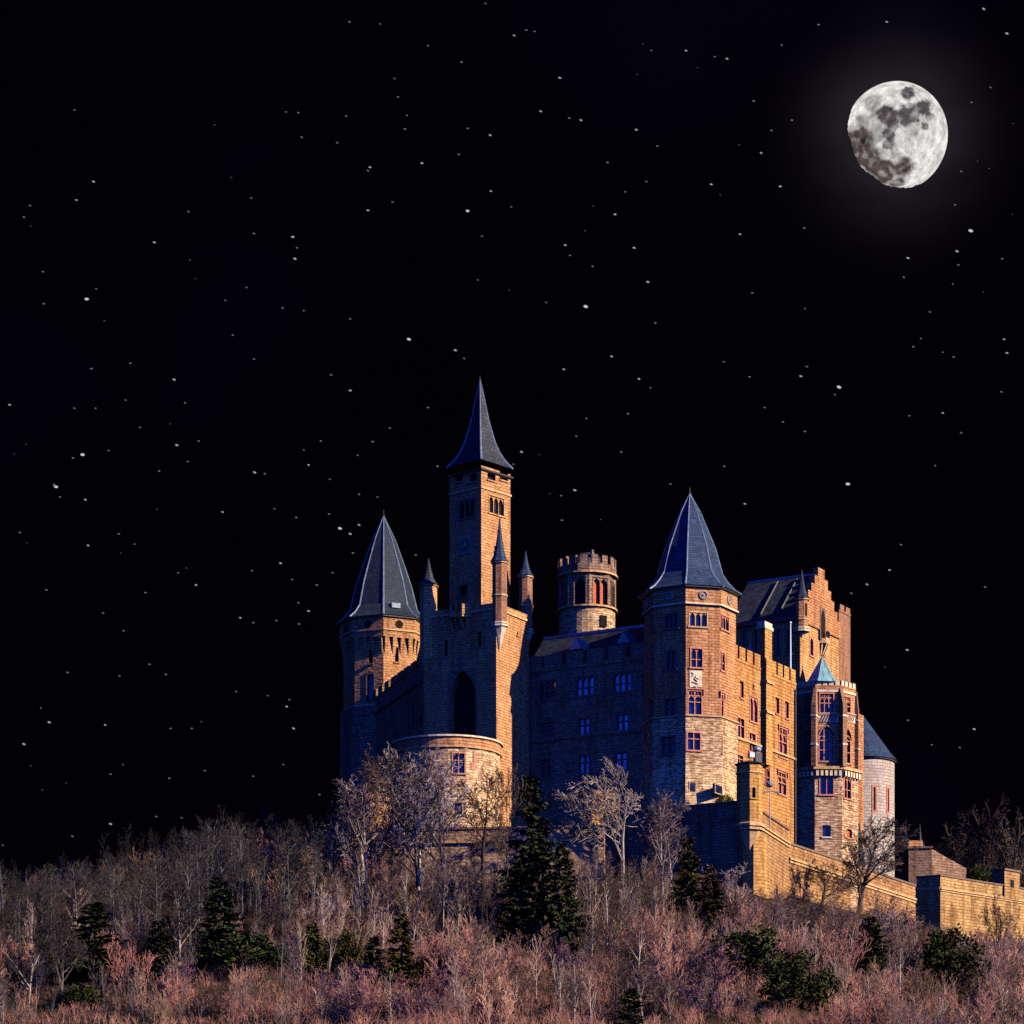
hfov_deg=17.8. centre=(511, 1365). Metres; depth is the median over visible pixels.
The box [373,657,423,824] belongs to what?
chapel wall
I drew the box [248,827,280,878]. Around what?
shrub
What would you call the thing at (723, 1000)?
shrub
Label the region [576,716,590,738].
window
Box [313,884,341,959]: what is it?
bare tree
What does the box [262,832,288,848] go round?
bare tree
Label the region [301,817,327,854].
bare tree
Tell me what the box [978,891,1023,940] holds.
bare tree
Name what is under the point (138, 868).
shrub
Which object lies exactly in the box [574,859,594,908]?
bare tree
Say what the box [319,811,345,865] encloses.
bare tree
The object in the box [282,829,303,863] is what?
bare tree
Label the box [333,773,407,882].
bare tree
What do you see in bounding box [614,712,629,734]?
window
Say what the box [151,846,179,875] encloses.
bare tree
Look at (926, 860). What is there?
gate lodge
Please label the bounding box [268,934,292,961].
shrub
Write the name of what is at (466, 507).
window
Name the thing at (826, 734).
window
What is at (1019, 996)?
shrub
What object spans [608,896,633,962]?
bare tree
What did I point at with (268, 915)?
shrub
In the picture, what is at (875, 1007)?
shrub
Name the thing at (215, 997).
shrub
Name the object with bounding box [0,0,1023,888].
sky
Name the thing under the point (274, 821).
bare tree
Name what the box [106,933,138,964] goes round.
shrub
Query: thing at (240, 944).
evergreen bush
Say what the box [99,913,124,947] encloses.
shrub
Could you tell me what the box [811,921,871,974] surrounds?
shrub
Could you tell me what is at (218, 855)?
bare tree
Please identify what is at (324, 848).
bare tree
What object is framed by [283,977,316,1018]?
shrub
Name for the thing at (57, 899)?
bare tree
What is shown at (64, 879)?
shrub
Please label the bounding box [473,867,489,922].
bare tree
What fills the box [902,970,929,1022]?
bare tree
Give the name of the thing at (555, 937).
shrub
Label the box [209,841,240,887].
bare tree
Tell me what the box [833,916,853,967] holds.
bare tree
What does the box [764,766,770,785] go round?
window
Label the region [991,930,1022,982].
shrub
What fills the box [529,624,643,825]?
palace wing
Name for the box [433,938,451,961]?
shrub
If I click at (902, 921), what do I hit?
shrub
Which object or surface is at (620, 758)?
window
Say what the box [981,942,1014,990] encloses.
shrub
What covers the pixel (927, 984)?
shrub
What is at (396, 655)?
window
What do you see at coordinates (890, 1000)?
bare tree
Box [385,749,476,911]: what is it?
bare tree
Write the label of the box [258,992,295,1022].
shrub
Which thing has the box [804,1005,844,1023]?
shrub
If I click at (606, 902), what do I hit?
bare tree
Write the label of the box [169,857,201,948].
bare tree
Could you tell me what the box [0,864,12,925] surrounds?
bare tree
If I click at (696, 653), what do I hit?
window
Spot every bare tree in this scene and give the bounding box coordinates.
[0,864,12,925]
[0,919,56,1008]
[0,977,13,1022]
[8,877,28,943]
[19,866,63,925]
[19,898,36,973]
[20,865,37,885]
[30,863,59,924]
[36,866,68,937]
[41,922,93,990]
[44,879,70,932]
[48,855,74,881]
[60,863,84,896]
[60,885,108,933]
[64,861,80,876]
[67,873,93,925]
[69,863,108,925]
[74,860,91,898]
[88,852,130,931]
[91,856,129,922]
[92,863,113,902]
[120,866,154,933]
[124,858,153,911]
[127,849,177,927]
[144,846,173,906]
[145,840,162,873]
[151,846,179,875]
[153,844,174,872]
[156,848,174,873]
[163,831,200,912]
[165,887,209,966]
[166,900,184,957]
[169,828,193,873]
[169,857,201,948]
[175,825,219,940]
[179,843,201,874]
[183,829,198,863]
[183,838,209,896]
[186,827,237,899]
[187,826,204,865]
[191,827,223,866]
[193,832,215,870]
[194,815,222,884]
[194,818,228,881]
[201,822,229,869]
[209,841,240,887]
[215,832,232,871]
[216,830,243,893]
[219,817,238,863]
[223,820,254,922]
[231,833,269,914]
[233,828,270,902]
[236,837,270,905]
[238,819,260,852]
[247,826,269,863]
[253,803,284,876]
[255,826,300,906]
[256,830,268,860]
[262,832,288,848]
[266,838,313,933]
[267,825,306,928]
[269,825,289,850]
[273,839,301,908]
[274,884,310,961]
[279,936,306,1001]
[281,819,307,848]
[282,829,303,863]
[286,889,306,929]
[288,845,326,912]
[293,830,319,902]
[295,829,331,919]
[295,833,333,909]
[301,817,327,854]
[305,836,333,897]
[313,821,332,865]
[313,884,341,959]
[314,837,336,861]
[318,807,341,869]
[318,825,334,860]
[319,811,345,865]
[321,917,339,977]
[325,779,373,906]
[326,759,393,909]
[328,875,350,930]
[332,796,375,885]
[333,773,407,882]
[333,876,346,908]
[338,742,449,870]
[339,860,363,902]
[341,743,454,911]
[346,852,367,917]
[350,922,360,946]
[361,807,413,907]
[365,853,389,909]
[365,891,384,933]
[366,877,397,932]
[372,783,439,904]
[372,862,403,924]
[383,744,460,885]
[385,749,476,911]
[385,849,411,903]
[386,750,471,885]
[396,849,411,890]
[398,898,410,921]
[401,899,430,944]
[415,853,426,888]
[424,861,468,937]
[426,818,463,918]
[434,860,456,906]
[434,870,451,926]
[437,866,452,921]
[450,856,474,901]
[450,965,462,1001]
[454,770,513,890]
[461,863,492,939]
[462,886,481,921]
[464,919,497,999]
[465,855,485,898]
[467,855,481,897]
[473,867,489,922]
[478,763,531,915]
[485,879,502,937]
[488,866,503,912]
[492,893,511,949]
[502,961,527,1020]
[503,851,515,883]
[552,756,643,884]
[552,957,568,1013]
[560,950,585,1019]
[569,903,585,941]
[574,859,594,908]
[575,855,594,914]
[575,894,600,958]
[580,872,600,912]
[583,908,602,966]
[584,844,604,898]
[588,851,601,898]
[592,880,618,945]
[595,855,618,912]
[600,848,615,885]
[601,921,618,974]
[601,929,633,1019]
[603,856,616,893]
[604,906,633,954]
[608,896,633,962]
[613,861,647,927]
[615,960,656,1015]
[622,909,658,969]
[631,790,685,910]
[637,862,651,907]
[639,873,665,930]
[642,788,690,863]
[644,821,687,910]
[647,880,658,923]
[652,879,662,904]
[658,853,672,908]
[659,868,671,902]
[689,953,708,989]
[703,926,715,950]
[719,862,755,920]
[735,896,754,926]
[738,900,766,930]
[759,889,812,944]
[763,901,779,938]
[777,893,840,949]
[786,907,802,940]
[786,914,799,947]
[797,862,863,907]
[802,930,818,962]
[807,901,815,944]
[807,903,830,965]
[813,881,857,952]
[826,906,841,929]
[832,814,921,913]
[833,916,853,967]
[845,904,853,932]
[846,895,908,964]
[859,888,884,965]
[861,967,872,997]
[878,991,897,1023]
[879,903,894,961]
[886,936,907,999]
[888,907,927,965]
[893,994,909,1023]
[899,970,926,1007]
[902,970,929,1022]
[910,949,923,978]
[918,926,931,955]
[920,924,953,989]
[931,1006,948,1023]
[936,822,994,872]
[937,792,1015,876]
[950,1009,961,1023]
[958,929,971,971]
[961,992,984,1023]
[968,807,1023,887]
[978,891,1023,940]
[982,931,996,960]
[988,959,998,983]
[1000,1006,1018,1023]
[1007,928,1015,946]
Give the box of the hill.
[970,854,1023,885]
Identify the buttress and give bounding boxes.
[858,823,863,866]
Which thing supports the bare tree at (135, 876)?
on the hillside ground
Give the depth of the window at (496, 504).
409.57 m
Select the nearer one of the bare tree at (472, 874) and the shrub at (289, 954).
the shrub at (289, 954)
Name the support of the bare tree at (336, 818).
on the hillside ground
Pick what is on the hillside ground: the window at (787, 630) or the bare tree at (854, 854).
the bare tree at (854, 854)
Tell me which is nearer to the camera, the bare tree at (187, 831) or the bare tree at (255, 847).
the bare tree at (255, 847)
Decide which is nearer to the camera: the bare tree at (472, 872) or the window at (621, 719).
the bare tree at (472, 872)
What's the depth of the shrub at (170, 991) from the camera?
326.56 m
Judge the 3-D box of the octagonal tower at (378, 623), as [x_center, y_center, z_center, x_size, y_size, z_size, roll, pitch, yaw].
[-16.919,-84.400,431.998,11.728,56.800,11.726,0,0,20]
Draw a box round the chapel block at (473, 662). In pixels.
[418,516,533,825]
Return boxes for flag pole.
[789,621,791,667]
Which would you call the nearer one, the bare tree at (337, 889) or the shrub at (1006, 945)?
the bare tree at (337, 889)
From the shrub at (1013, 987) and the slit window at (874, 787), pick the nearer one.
the shrub at (1013, 987)
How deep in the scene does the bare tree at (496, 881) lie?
362.29 m
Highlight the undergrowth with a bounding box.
[0,863,1018,1023]
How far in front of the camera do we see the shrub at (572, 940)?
348.10 m
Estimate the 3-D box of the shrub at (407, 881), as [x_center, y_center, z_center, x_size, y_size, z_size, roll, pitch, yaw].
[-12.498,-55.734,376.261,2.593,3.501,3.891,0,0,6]
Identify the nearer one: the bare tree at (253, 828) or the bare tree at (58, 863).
the bare tree at (253, 828)
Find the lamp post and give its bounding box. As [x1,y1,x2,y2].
[763,781,779,824]
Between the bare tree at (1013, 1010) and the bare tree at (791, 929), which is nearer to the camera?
the bare tree at (1013, 1010)
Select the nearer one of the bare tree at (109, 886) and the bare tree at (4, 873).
the bare tree at (109, 886)
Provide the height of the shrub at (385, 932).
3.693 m
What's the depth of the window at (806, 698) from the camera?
416.01 m
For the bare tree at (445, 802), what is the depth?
367.11 m
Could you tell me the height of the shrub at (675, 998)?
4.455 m
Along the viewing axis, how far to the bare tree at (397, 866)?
369.52 m
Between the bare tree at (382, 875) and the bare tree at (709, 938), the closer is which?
the bare tree at (709, 938)
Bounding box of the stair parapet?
[760,811,790,899]
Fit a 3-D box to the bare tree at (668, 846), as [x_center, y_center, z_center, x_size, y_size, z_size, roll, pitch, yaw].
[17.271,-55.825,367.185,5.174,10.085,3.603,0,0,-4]
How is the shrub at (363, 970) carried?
on the hillside ground
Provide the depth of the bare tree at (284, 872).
356.50 m
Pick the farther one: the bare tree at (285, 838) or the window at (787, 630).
the window at (787, 630)
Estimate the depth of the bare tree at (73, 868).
440.28 m
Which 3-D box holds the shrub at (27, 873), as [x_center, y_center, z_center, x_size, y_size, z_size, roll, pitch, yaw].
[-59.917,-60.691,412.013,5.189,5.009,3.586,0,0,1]
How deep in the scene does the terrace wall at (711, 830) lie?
387.30 m
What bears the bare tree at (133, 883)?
on the hillside ground
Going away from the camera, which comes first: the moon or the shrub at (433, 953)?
the shrub at (433, 953)
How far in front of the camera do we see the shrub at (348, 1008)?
322.25 m
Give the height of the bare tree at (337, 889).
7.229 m
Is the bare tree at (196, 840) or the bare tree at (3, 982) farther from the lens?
the bare tree at (196, 840)
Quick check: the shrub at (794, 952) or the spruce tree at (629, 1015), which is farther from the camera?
the shrub at (794, 952)
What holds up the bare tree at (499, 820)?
on the hillside ground
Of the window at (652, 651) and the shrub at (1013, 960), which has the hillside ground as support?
the shrub at (1013, 960)
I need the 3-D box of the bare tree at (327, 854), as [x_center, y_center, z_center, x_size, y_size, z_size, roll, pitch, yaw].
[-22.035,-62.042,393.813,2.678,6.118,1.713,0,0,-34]
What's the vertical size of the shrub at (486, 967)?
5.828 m
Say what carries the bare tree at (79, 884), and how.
on the hillside ground
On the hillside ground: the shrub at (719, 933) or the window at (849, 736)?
the shrub at (719, 933)
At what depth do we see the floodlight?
382.19 m
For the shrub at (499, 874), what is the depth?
375.63 m
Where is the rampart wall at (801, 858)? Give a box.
[789,843,917,926]
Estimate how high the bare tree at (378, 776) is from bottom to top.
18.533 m
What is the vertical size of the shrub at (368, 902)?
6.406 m
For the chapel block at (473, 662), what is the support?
on the terrace ground
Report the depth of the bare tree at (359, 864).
361.84 m
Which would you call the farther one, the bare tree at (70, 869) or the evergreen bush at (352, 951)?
the bare tree at (70, 869)
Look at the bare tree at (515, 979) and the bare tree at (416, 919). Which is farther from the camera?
the bare tree at (416, 919)
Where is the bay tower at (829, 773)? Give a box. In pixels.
[796,651,862,910]
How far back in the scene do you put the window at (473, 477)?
408.27 m
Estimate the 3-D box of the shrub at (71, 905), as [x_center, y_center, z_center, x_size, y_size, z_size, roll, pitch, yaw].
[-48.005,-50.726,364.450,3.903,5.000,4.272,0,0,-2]
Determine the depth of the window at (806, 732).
416.01 m
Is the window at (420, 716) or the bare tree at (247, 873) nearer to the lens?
the bare tree at (247, 873)
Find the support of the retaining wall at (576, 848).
on the hillside ground
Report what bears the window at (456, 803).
in the round bastion at (478, 755)
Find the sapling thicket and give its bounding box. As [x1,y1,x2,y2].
[0,823,1023,1023]
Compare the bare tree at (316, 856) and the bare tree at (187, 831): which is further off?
the bare tree at (187, 831)
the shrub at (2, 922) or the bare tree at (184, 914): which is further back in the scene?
the shrub at (2, 922)
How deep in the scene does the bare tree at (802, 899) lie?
355.62 m
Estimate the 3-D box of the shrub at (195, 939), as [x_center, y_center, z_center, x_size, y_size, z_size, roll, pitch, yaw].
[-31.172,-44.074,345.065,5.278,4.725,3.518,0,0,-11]
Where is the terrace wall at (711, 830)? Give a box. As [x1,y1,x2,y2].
[605,800,739,886]
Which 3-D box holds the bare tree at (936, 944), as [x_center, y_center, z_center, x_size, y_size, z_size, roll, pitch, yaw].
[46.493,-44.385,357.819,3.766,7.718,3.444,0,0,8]
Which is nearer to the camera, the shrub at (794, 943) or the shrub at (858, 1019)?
the shrub at (858, 1019)
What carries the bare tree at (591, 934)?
on the hillside ground
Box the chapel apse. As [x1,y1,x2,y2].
[864,717,897,876]
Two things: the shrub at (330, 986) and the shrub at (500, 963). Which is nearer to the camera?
the shrub at (330, 986)
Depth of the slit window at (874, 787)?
429.74 m
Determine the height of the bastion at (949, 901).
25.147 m
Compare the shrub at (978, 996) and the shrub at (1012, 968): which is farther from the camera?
the shrub at (1012, 968)
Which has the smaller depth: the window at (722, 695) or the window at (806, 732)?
the window at (722, 695)
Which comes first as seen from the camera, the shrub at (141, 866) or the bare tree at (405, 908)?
the bare tree at (405, 908)
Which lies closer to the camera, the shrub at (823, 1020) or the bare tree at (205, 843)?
the shrub at (823, 1020)
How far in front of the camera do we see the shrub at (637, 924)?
348.19 m
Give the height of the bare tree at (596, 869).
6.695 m
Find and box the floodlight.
[748,746,761,761]
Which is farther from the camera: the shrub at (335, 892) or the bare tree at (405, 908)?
the shrub at (335, 892)
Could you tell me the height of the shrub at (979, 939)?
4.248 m
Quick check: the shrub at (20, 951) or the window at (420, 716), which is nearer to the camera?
the shrub at (20, 951)
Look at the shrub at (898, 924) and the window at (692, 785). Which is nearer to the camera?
the shrub at (898, 924)
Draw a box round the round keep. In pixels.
[556,550,617,634]
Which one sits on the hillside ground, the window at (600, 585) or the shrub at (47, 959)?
the shrub at (47, 959)
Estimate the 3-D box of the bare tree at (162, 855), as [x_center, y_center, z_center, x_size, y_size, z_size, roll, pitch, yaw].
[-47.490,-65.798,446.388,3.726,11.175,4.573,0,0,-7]
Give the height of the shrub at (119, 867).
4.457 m
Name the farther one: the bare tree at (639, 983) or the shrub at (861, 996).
the shrub at (861, 996)
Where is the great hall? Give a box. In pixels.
[736,567,850,682]
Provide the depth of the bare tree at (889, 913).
359.73 m
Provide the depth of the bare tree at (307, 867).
360.11 m
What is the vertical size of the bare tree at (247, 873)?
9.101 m
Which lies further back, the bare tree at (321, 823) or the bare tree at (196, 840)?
the bare tree at (196, 840)
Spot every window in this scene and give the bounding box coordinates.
[364,672,374,701]
[367,651,373,664]
[394,648,399,663]
[394,729,398,740]
[405,720,410,736]
[418,711,422,734]
[442,641,447,657]
[452,751,466,774]
[453,476,463,483]
[455,803,461,816]
[456,497,475,520]
[457,585,467,598]
[467,474,476,483]
[476,633,481,647]
[487,474,496,482]
[488,493,505,518]
[536,678,557,701]
[538,720,555,742]
[538,757,552,779]
[558,579,566,608]
[573,574,586,604]
[573,674,595,697]
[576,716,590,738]
[576,754,590,775]
[592,575,609,605]
[610,580,614,607]
[611,670,632,693]
[613,751,627,772]
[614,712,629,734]
[650,614,653,633]
[650,698,653,717]
[651,651,653,672]
[659,735,676,756]
[663,612,679,630]
[663,696,676,715]
[664,649,677,671]
[685,731,702,751]
[686,688,704,714]
[688,611,708,628]
[689,647,704,668]
[689,782,695,792]
[713,783,722,795]
[719,691,725,715]
[720,613,730,633]
[720,650,726,672]
[737,716,745,741]
[738,753,743,762]
[741,629,746,649]
[748,731,755,751]
[749,694,758,724]
[750,786,757,799]
[753,629,757,653]
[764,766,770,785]
[774,629,781,655]
[777,768,788,797]
[778,724,788,760]
[785,629,792,655]
[802,694,810,716]
[802,728,810,761]
[809,637,814,657]
[818,606,825,639]
[818,692,835,714]
[818,725,835,762]
[818,774,835,795]
[822,826,831,837]
[843,777,852,800]
[845,695,851,718]
[847,728,851,764]
[847,830,853,839]
[872,785,876,811]
[886,786,889,813]
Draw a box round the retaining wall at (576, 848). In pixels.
[372,825,605,883]
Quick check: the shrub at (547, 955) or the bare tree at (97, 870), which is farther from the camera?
the bare tree at (97, 870)
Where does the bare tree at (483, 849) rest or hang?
on the hillside ground
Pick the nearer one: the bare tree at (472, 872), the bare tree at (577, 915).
the bare tree at (577, 915)
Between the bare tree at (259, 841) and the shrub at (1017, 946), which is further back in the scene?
the bare tree at (259, 841)
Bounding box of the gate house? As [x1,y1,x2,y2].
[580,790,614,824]
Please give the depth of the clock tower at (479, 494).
409.06 m
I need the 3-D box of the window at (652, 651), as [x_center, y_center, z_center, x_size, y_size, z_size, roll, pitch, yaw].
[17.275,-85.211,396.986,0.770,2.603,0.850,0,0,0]
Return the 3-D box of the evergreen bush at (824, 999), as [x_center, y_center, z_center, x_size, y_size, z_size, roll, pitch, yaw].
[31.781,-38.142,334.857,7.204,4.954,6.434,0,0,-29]
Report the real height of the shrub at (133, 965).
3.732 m
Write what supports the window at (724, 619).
in the octagonal tower at (690, 595)
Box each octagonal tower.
[336,510,419,869]
[638,491,741,808]
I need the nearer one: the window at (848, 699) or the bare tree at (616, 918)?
the bare tree at (616, 918)
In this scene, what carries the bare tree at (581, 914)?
on the hillside ground
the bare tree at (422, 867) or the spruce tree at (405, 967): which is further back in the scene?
the bare tree at (422, 867)
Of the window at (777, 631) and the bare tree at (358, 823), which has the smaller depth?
the bare tree at (358, 823)
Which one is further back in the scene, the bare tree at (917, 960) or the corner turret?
the corner turret
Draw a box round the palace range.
[736,621,796,843]
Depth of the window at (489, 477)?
408.77 m
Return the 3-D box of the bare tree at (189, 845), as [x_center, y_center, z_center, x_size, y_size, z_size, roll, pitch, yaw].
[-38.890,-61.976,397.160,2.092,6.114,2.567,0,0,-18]
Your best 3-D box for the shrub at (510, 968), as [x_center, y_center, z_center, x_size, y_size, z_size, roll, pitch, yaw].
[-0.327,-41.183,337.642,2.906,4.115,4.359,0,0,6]
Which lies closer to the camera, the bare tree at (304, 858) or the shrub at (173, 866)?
the bare tree at (304, 858)
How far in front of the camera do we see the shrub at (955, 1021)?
325.86 m
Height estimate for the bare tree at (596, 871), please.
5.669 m
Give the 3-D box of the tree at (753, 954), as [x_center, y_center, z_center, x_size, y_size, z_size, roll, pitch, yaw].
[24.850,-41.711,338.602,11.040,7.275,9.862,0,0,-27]
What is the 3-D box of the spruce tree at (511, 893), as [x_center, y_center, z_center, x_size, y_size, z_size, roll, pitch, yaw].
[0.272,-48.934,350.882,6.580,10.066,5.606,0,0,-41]
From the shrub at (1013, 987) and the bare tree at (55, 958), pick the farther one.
the shrub at (1013, 987)
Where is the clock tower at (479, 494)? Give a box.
[446,379,513,607]
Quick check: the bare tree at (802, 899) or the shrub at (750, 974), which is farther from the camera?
the bare tree at (802, 899)
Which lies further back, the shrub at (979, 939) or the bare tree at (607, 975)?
the shrub at (979, 939)
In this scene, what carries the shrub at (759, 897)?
on the hillside ground
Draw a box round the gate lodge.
[895,826,965,884]
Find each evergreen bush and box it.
[47,984,108,1010]
[198,931,291,975]
[322,928,367,968]
[411,956,451,977]
[712,795,734,801]
[795,968,856,1007]
[910,923,995,995]
[966,863,993,881]
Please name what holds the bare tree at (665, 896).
on the hillside ground
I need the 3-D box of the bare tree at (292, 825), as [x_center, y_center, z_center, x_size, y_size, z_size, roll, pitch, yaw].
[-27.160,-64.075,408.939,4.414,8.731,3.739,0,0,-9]
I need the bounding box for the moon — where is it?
[843,81,947,191]
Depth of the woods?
863.25 m
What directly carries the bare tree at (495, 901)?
on the hillside ground
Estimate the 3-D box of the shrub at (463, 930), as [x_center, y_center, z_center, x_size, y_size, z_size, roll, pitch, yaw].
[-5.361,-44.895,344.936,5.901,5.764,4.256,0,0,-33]
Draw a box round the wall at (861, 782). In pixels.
[854,682,863,850]
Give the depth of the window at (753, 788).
381.66 m
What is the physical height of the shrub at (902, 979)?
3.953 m
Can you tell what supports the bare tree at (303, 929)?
on the hillside ground
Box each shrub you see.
[0,868,20,906]
[0,909,9,932]
[0,935,25,981]
[0,960,37,1008]
[6,936,31,970]
[17,863,54,886]
[19,871,65,908]
[21,932,72,981]
[23,921,53,964]
[25,971,49,999]
[30,870,42,889]
[43,866,69,886]
[46,983,69,1011]
[47,928,73,967]
[63,886,95,925]
[72,869,98,901]
[75,861,91,878]
[88,921,120,963]
[99,863,126,884]
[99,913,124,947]
[101,934,158,994]
[102,863,123,897]
[103,849,131,877]
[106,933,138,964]
[115,905,159,960]
[117,851,143,876]
[118,954,150,980]
[127,845,165,877]
[137,928,160,968]
[140,982,174,1023]
[155,958,197,996]
[158,968,196,1016]
[159,925,186,958]
[160,956,191,983]
[166,856,188,875]
[169,953,192,985]
[176,939,199,971]
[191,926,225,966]
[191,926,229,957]
[196,972,224,1014]
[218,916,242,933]
[218,990,252,1020]
[228,965,261,998]
[246,862,285,904]
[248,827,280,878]
[252,884,302,943]
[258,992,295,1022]
[265,936,301,975]
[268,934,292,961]
[272,990,308,1023]
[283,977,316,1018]
[284,917,308,951]
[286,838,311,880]
[291,919,319,952]
[294,873,317,896]
[297,887,342,941]
[298,896,352,938]
[311,969,345,1015]
[316,914,377,970]
[317,974,371,1023]
[322,881,354,910]
[329,980,362,1018]
[335,838,370,874]
[339,972,391,1023]
[344,910,368,939]
[345,854,378,889]
[345,957,378,990]
[359,881,398,939]
[360,978,395,1018]
[372,857,393,890]
[378,919,401,947]
[381,942,407,968]
[385,977,435,1023]
[389,963,445,1020]
[394,930,445,979]
[395,868,413,890]
[401,849,438,889]
[408,865,438,892]
[415,980,458,1023]
[421,876,462,917]
[425,949,476,1000]
[431,925,485,978]
[432,915,481,953]
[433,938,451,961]
[438,982,478,1015]
[440,926,493,975]
[446,938,507,989]
[448,890,470,919]
[474,938,507,966]
[474,938,520,985]
[476,985,518,1023]
[477,972,520,1011]
[487,858,510,890]
[487,874,511,906]
[499,950,523,982]
[534,914,560,958]
[537,938,571,968]
[555,937,594,969]
[560,874,582,899]
[564,921,583,954]
[572,908,614,952]
[580,930,621,962]
[608,908,654,954]
[610,958,652,989]
[611,908,667,965]
[627,880,649,908]
[630,959,666,1017]
[631,929,682,967]
[635,858,669,901]
[639,918,676,964]
[642,929,683,990]
[647,967,677,1010]
[649,930,687,979]
[654,907,706,956]
[664,973,691,1013]
[667,925,707,977]
[673,972,708,1018]
[677,960,712,993]
[681,939,746,1004]
[684,948,714,976]
[689,863,719,892]
[698,873,737,915]
[703,958,729,983]
[710,979,736,1015]
[711,925,742,951]
[714,897,769,940]
[718,896,750,931]
[719,944,746,974]
[725,886,766,918]
[730,910,761,966]
[738,933,789,983]
[767,928,812,955]
[778,940,810,973]
[780,929,810,956]
[780,960,819,1008]
[800,956,820,974]
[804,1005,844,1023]
[810,935,832,962]
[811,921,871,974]
[815,912,855,956]
[820,979,863,1012]
[824,968,845,1012]
[828,992,864,1023]
[829,996,872,1023]
[832,913,865,964]
[833,969,861,999]
[836,984,870,1013]
[852,974,909,1023]
[861,970,896,1003]
[864,903,918,961]
[866,903,923,973]
[881,917,922,980]
[882,962,914,995]
[882,995,922,1023]
[882,1004,910,1022]
[891,910,909,936]
[896,1001,949,1023]
[903,961,940,1009]
[908,938,933,972]
[924,921,955,938]
[943,1012,989,1023]
[945,943,993,999]
[945,981,999,1023]
[961,979,1009,1021]
[966,929,989,952]
[968,937,994,984]
[971,925,1007,949]
[974,937,1012,981]
[975,961,1011,1021]
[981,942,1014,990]
[986,981,1023,1023]
[989,937,1023,984]
[990,928,1023,991]
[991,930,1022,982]
[991,944,1023,988]
[993,1010,1023,1023]
[995,935,1023,953]
[1005,975,1023,1011]
[1009,976,1023,1023]
[1010,982,1023,1020]
[1013,1003,1023,1022]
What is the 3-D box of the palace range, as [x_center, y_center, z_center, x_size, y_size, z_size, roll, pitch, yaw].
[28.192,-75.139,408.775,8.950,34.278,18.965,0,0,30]
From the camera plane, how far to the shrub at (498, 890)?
367.25 m
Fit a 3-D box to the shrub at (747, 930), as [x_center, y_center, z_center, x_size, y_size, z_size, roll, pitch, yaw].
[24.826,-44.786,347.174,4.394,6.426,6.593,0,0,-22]
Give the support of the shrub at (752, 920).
on the hillside ground
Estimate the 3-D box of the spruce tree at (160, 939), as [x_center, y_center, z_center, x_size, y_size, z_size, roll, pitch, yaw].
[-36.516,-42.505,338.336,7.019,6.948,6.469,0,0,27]
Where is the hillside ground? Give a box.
[0,870,1017,1023]
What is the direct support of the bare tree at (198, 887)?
on the hillside ground
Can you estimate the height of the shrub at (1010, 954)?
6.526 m
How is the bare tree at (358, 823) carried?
on the hillside ground
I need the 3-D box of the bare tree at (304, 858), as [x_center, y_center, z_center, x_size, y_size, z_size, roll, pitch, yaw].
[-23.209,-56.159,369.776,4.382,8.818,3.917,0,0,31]
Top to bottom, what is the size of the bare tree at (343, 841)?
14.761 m
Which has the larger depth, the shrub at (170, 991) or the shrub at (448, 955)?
the shrub at (448, 955)
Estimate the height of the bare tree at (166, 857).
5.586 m
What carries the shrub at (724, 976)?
on the hillside ground
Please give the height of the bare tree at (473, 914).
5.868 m
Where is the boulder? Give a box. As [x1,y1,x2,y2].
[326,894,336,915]
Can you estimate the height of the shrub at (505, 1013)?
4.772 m
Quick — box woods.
[0,805,1023,887]
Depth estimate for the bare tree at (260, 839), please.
398.58 m
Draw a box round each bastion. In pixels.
[391,734,502,827]
[916,868,1023,946]
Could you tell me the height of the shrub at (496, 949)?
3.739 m
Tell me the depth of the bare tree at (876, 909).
359.07 m
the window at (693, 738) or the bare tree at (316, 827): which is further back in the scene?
the bare tree at (316, 827)
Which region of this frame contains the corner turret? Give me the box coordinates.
[734,760,768,898]
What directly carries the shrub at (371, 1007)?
on the hillside ground
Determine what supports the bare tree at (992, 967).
on the hillside ground
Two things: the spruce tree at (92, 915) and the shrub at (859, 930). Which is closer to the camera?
the spruce tree at (92, 915)
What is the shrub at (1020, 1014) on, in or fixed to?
on the hillside ground
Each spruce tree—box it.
[44,902,134,979]
[129,920,181,982]
[181,877,254,967]
[291,923,330,978]
[352,936,389,983]
[375,913,421,991]
[486,861,540,950]
[490,775,564,915]
[495,827,560,949]
[521,844,596,956]
[606,988,647,1023]
[664,837,707,910]
[685,866,739,931]
[848,916,896,974]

